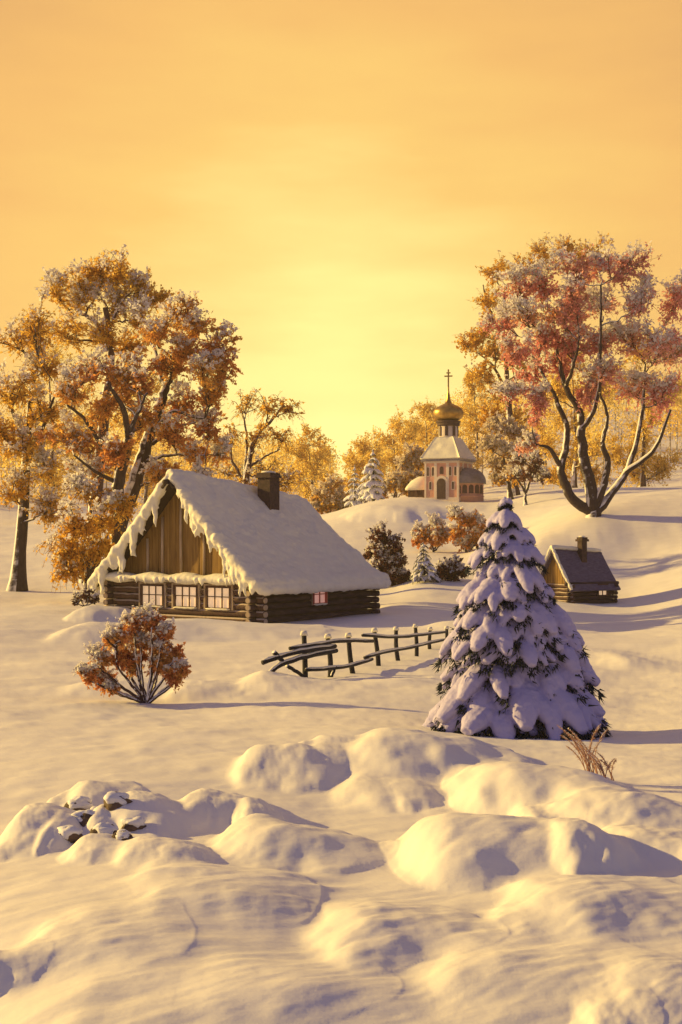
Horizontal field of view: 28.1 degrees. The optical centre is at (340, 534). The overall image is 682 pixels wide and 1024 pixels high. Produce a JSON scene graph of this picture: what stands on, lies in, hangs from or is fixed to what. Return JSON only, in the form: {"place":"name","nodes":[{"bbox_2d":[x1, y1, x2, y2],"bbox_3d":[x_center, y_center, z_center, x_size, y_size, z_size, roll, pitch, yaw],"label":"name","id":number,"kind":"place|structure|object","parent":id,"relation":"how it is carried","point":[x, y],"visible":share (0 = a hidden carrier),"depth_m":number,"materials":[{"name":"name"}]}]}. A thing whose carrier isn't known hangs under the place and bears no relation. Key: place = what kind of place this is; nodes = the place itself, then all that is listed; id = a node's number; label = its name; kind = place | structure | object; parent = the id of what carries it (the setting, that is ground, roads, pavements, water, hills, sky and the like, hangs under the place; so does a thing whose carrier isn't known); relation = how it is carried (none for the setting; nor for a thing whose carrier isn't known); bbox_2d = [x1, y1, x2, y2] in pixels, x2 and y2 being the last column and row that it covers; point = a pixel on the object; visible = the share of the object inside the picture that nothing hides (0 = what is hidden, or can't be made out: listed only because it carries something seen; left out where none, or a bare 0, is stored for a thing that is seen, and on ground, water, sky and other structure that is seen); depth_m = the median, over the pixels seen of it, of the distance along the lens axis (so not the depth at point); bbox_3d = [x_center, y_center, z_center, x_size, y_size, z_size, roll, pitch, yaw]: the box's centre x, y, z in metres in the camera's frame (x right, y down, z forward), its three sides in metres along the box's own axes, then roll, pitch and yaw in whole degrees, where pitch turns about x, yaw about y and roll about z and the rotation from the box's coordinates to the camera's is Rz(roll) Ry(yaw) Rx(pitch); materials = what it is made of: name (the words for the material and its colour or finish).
{"place":"outdoors","nodes":[
{"label":"outdoors","id":0,"kind":"place"},
{"bbox_2d":[0,409,681,1023],"bbox_3d":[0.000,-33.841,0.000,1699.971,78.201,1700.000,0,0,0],"label":"snowy ground","id":1,"kind":"structure","parent":0,"point":[362,845],"depth_m":13.20,"materials":[{"name":"white snow"}]},
{"bbox_2d":[0,282,68,591],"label":"broadleaf tree","id":2,"kind":"object","parent":1,"relation":"on","point":[30,339],"visible":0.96,"depth_m":97.09,"materials":[{"name":"orange plant"}]},
{"bbox_2d":[1,335,112,522],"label":"hazy tree","id":3,"kind":"object","parent":1,"relation":"on","point":[56,483],"visible":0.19,"depth_m":248.94,"materials":[{"name":"orange plant"}]},
{"bbox_2d":[57,825,82,842],"bbox_3d":[-2.486,2.755,12.495,0.253,0.182,0.207,0,0,0],"label":"stone","id":4,"kind":"object","parent":1,"relation":"on","point":[71,833],"visible":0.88,"depth_m":12.43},
{"bbox_2d":[64,796,93,810],"bbox_3d":[-2.732,2.836,14.193,0.301,0.233,0.262,0,0,-20],"label":"stone","id":5,"kind":"object","parent":1,"relation":"on","point":[76,803],"visible":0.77,"depth_m":14.12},
{"bbox_2d":[71,809,93,826],"bbox_3d":[-2.458,2.780,13.187,0.287,0.242,0.255,0,0,41],"label":"stone","id":6,"kind":"object","parent":1,"relation":"on","point":[82,817],"visible":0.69,"depth_m":13.12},
{"bbox_2d":[70,585,99,606],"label":"snowy bush","id":7,"kind":"object","parent":1,"relation":"on","point":[84,594],"visible":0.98,"depth_m":76.03,"materials":[{"name":"brown plant"}]},
{"bbox_2d":[33,467,137,602],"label":"shaggy shrub","id":8,"kind":"object","parent":1,"relation":"on","point":[71,556],"visible":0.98,"depth_m":87.18,"materials":[{"name":"orange plant"}]},
{"bbox_2d":[30,341,163,598],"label":"broadleaf tree","id":9,"kind":"object","parent":1,"relation":"on","point":[129,380],"visible":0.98,"depth_m":91.50,"materials":[{"name":"orange plant"}]},
{"bbox_2d":[89,822,118,833],"bbox_3d":[-2.205,2.777,12.694,0.276,0.209,0.225,0,0,0],"label":"stone","id":10,"kind":"object","parent":1,"relation":"on","point":[108,828],"visible":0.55,"depth_m":12.65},
{"bbox_2d":[39,243,175,582],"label":"broadleaf tree","id":11,"kind":"object","parent":1,"relation":"on","point":[86,283],"visible":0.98,"depth_m":106.88,"materials":[{"name":"orange plant"}]},
{"bbox_2d":[103,791,132,810],"bbox_3d":[-2.190,2.639,13.402,0.284,0.239,0.256,0,0,-17],"label":"stone","id":12,"kind":"object","parent":1,"relation":"on","point":[113,800],"visible":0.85,"depth_m":13.31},
{"bbox_2d":[112,829,132,839],"bbox_3d":[-1.953,2.720,12.195,0.204,0.168,0.174,0,0,0],"label":"stone","id":13,"kind":"object","parent":1,"relation":"on","point":[122,834],"visible":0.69,"depth_m":12.15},
{"bbox_2d":[72,598,191,703],"bbox_3d":[-4.426,2.599,29.049,2.544,2.494,1.222,0,0,0],"label":"snowy bush","id":14,"kind":"object","parent":1,"relation":"on","point":[169,661],"visible":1,"depth_m":28.91,"materials":[{"name":"orange plant"}]},
{"bbox_2d":[121,816,145,831],"bbox_3d":[-1.960,2.755,12.896,0.251,0.181,0.191,0,0,0],"label":"stone","id":15,"kind":"object","parent":1,"relation":"on","point":[129,824],"visible":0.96,"depth_m":12.83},
{"bbox_2d":[104,362,192,514],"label":"hazy tree","id":16,"kind":"object","parent":1,"relation":"on","point":[146,491],"visible":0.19,"depth_m":261.06,"materials":[{"name":"orange plant"}]},
{"bbox_2d":[98,289,243,594],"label":"broadleaf tree","id":17,"kind":"object","parent":1,"relation":"on","point":[217,360],"visible":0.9,"depth_m":95.35,"materials":[{"name":"orange plant"}]},
{"bbox_2d":[87,469,390,622],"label":"log cabin","id":18,"kind":"object","parent":1,"relation":"on","point":[190,544],"visible":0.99,"depth_m":76.42,"materials":[{"name":"brown wood"}]},
{"bbox_2d":[138,582,167,607],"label":"window","id":19,"kind":"structure","parent":18,"relation":"in","point":[157,591],"depth_m":77.01,"materials":[{"name":"beige glass"}]},
{"bbox_2d":[171,583,201,608],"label":"window","id":20,"kind":"structure","parent":18,"relation":"in","point":[187,595],"depth_m":75.62,"materials":[{"name":"beige glass"}]},
{"bbox_2d":[204,584,234,610],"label":"window","id":21,"kind":"structure","parent":18,"relation":"in","point":[216,597],"depth_m":74.28,"materials":[{"name":"beige glass"}]},
{"bbox_2d":[310,592,327,605],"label":"window","id":22,"kind":"structure","parent":18,"relation":"in","point":[320,598],"depth_m":77.48,"materials":[{"name":"pink glass"}]},
{"bbox_2d":[207,387,308,493],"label":"broadleaf tree","id":23,"kind":"object","parent":1,"relation":"on","point":[259,434],"visible":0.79,"depth_m":116.50,"materials":[{"name":"orange plant"}]},
{"bbox_2d":[249,464,299,495],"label":"hazy tree","id":24,"kind":"object","parent":1,"relation":"on","point":[275,471],"visible":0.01,"depth_m":277.52,"materials":[{"name":"orange plant"}]},
{"bbox_2d":[281,416,339,501],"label":"hazy tree","id":25,"kind":"object","parent":1,"relation":"on","point":[302,447],"visible":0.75,"depth_m":299.13,"materials":[{"name":"orange plant"}]},
{"bbox_2d":[309,471,350,513],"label":"frosted bush","id":26,"kind":"object","parent":1,"relation":"on","point":[321,501],"visible":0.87,"depth_m":204.52,"materials":[{"name":"orange plant"}]},
{"bbox_2d":[0,364,681,511],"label":"wood","id":27,"kind":"object","parent":1,"relation":"on","point":[237,454],"visible":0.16,"depth_m":450.98,"materials":[{"name":"orange plant"}]},
{"bbox_2d":[342,465,363,506],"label":"spruce","id":28,"kind":"object","parent":1,"relation":"on","point":[353,502],"visible":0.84,"depth_m":195.44,"materials":[{"name":"white plant"}]},
{"bbox_2d":[261,624,448,676],"bbox_3d":[1.710,3.639,45.231,1.257,2.220,22.361,0,0,16],"label":"rail fence","id":29,"kind":"object","parent":1,"relation":"on","point":[305,650],"visible":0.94,"depth_m":37.30,"materials":[{"name":"brown wood"}]},
{"bbox_2d":[341,430,386,502],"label":"hazy tree","id":30,"kind":"object","parent":1,"relation":"on","point":[350,460],"visible":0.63,"depth_m":328.28,"materials":[{"name":"orange plant"}]},
{"bbox_2d":[356,449,387,503],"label":"spruce","id":31,"kind":"object","parent":1,"relation":"on","point":[369,489],"visible":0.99,"depth_m":191.23,"materials":[{"name":"white plant"}]},
{"bbox_2d":[363,519,411,585],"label":"snowy bush","id":32,"kind":"object","parent":1,"relation":"on","point":[391,561],"visible":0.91,"depth_m":105.64,"materials":[{"name":"brown plant"}]},
{"bbox_2d":[377,463,411,498],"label":"frosted bush","id":33,"kind":"object","parent":1,"relation":"on","point":[394,479],"visible":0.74,"depth_m":199.66,"materials":[{"name":"orange plant"}]},
{"bbox_2d":[372,405,421,497],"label":"hazy tree","id":34,"kind":"object","parent":1,"relation":"on","point":[396,426],"visible":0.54,"depth_m":343.09,"materials":[{"name":"orange plant"}]},
{"bbox_2d":[393,441,426,480],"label":"frosted bush","id":35,"kind":"object","parent":1,"relation":"on","point":[409,458],"visible":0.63,"depth_m":204.35,"materials":[{"name":"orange plant"}]},
{"bbox_2d":[408,543,442,584],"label":"spruce","id":36,"kind":"object","parent":1,"relation":"on","point":[423,574],"visible":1,"depth_m":102.65,"materials":[{"name":"white plant"}]},
{"bbox_2d":[395,396,464,473],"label":"hazy tree","id":37,"kind":"object","parent":1,"relation":"on","point":[425,410],"visible":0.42,"depth_m":360.37,"materials":[{"name":"orange plant"}]},
{"bbox_2d":[409,511,455,551],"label":"snowy bush","id":38,"kind":"object","parent":1,"relation":"on","point":[434,532],"visible":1,"depth_m":135.66,"materials":[{"name":"orange plant"}]},
{"bbox_2d":[405,369,485,501],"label":"church","id":39,"kind":"structure","parent":1,"relation":"on","point":[448,458],"depth_m":182.06,"materials":[{"name":"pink paint"}]},
{"bbox_2d":[426,467,429,476],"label":"window frame","id":40,"kind":"structure","parent":39,"relation":"in","point":[427,468],"depth_m":182.72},
{"bbox_2d":[451,481,454,489],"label":"window frame","id":41,"kind":"structure","parent":39,"relation":"in","point":[452,483],"depth_m":181.08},
{"bbox_2d":[454,466,456,475],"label":"window frame","id":42,"kind":"structure","parent":39,"relation":"in","point":[455,467],"depth_m":180.90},
{"bbox_2d":[435,553,467,581],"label":"snowy bush","id":43,"kind":"object","parent":1,"relation":"on","point":[453,568],"visible":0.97,"depth_m":103.66,"materials":[{"name":"brown plant"}]},
{"bbox_2d":[446,502,486,552],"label":"snowy bush","id":44,"kind":"object","parent":1,"relation":"on","point":[474,525],"visible":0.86,"depth_m":133.75,"materials":[{"name":"orange plant"}]},
{"bbox_2d":[456,366,505,471],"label":"hazy tree","id":45,"kind":"object","parent":1,"relation":"on","point":[471,411],"visible":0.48,"depth_m":339.56,"materials":[{"name":"orange plant"}]},
{"bbox_2d":[476,410,528,499],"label":"broadleaf tree","id":46,"kind":"object","parent":1,"relation":"on","point":[497,422],"visible":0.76,"depth_m":178.25,"materials":[{"name":"orange plant"}]},
{"bbox_2d":[422,497,612,739],"bbox_3d":[3.019,1.681,24.127,3.564,4.715,3.722,0,0,0],"label":"snowy spruce","id":47,"kind":"object","parent":1,"relation":"on","point":[512,645],"visible":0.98,"depth_m":23.21,"materials":[{"name":"white plant"}]},
{"bbox_2d":[505,446,551,505],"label":"broadleaf tree","id":48,"kind":"object","parent":1,"relation":"on","point":[536,469],"visible":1,"depth_m":164.01,"materials":[{"name":"brown plant"}]},
{"bbox_2d":[454,231,613,495],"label":"broadleaf tree","id":49,"kind":"object","parent":1,"relation":"on","point":[473,343],"visible":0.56,"depth_m":189.92,"materials":[{"name":"orange plant"}]},
{"bbox_2d":[532,345,618,488],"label":"hazy tree","id":50,"kind":"object","parent":1,"relation":"on","point":[572,464],"visible":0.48,"depth_m":241.13,"materials":[{"name":"orange plant"}]},
{"bbox_2d":[476,236,681,517],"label":"broadleaf tree","id":51,"kind":"object","parent":1,"relation":"on","point":[568,315],"visible":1,"depth_m":119.56,"materials":[{"name":"red plant"}]},
{"bbox_2d":[539,536,620,602],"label":"log hut","id":52,"kind":"object","parent":1,"relation":"on","point":[581,572],"visible":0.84,"depth_m":96.38,"materials":[{"name":"brown wood"}]},
{"bbox_2d":[596,584,607,595],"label":"window","id":53,"kind":"structure","parent":52,"relation":"in","point":[600,593],"depth_m":96.43,"materials":[{"name":"white glass"}]},
{"bbox_2d":[557,724,607,773],"bbox_3d":[2.995,2.608,16.609,0.678,0.638,0.311,0,0,-13],"label":"dry weed","id":54,"kind":"object","parent":1,"relation":"on","point":[580,749],"visible":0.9,"depth_m":16.61,"materials":[{"name":"brown plant"}]},
{"bbox_2d":[585,750,616,780],"bbox_3d":[3.092,2.735,16.180,0.411,0.397,0.216,0,0,0],"label":"dry weed","id":55,"kind":"object","parent":1,"relation":"on","point":[599,766],"visible":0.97,"depth_m":16.18,"materials":[{"name":"brown plant"}]},
{"bbox_2d":[579,325,681,486],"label":"hazy tree","id":56,"kind":"object","parent":1,"relation":"on","point":[662,467],"visible":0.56,"depth_m":234.28,"materials":[{"name":"orange plant"}]},
{"bbox_2d":[0,0,681,484],"label":"sky","id":57,"kind":"structure","parent":0,"point":[331,180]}
]}

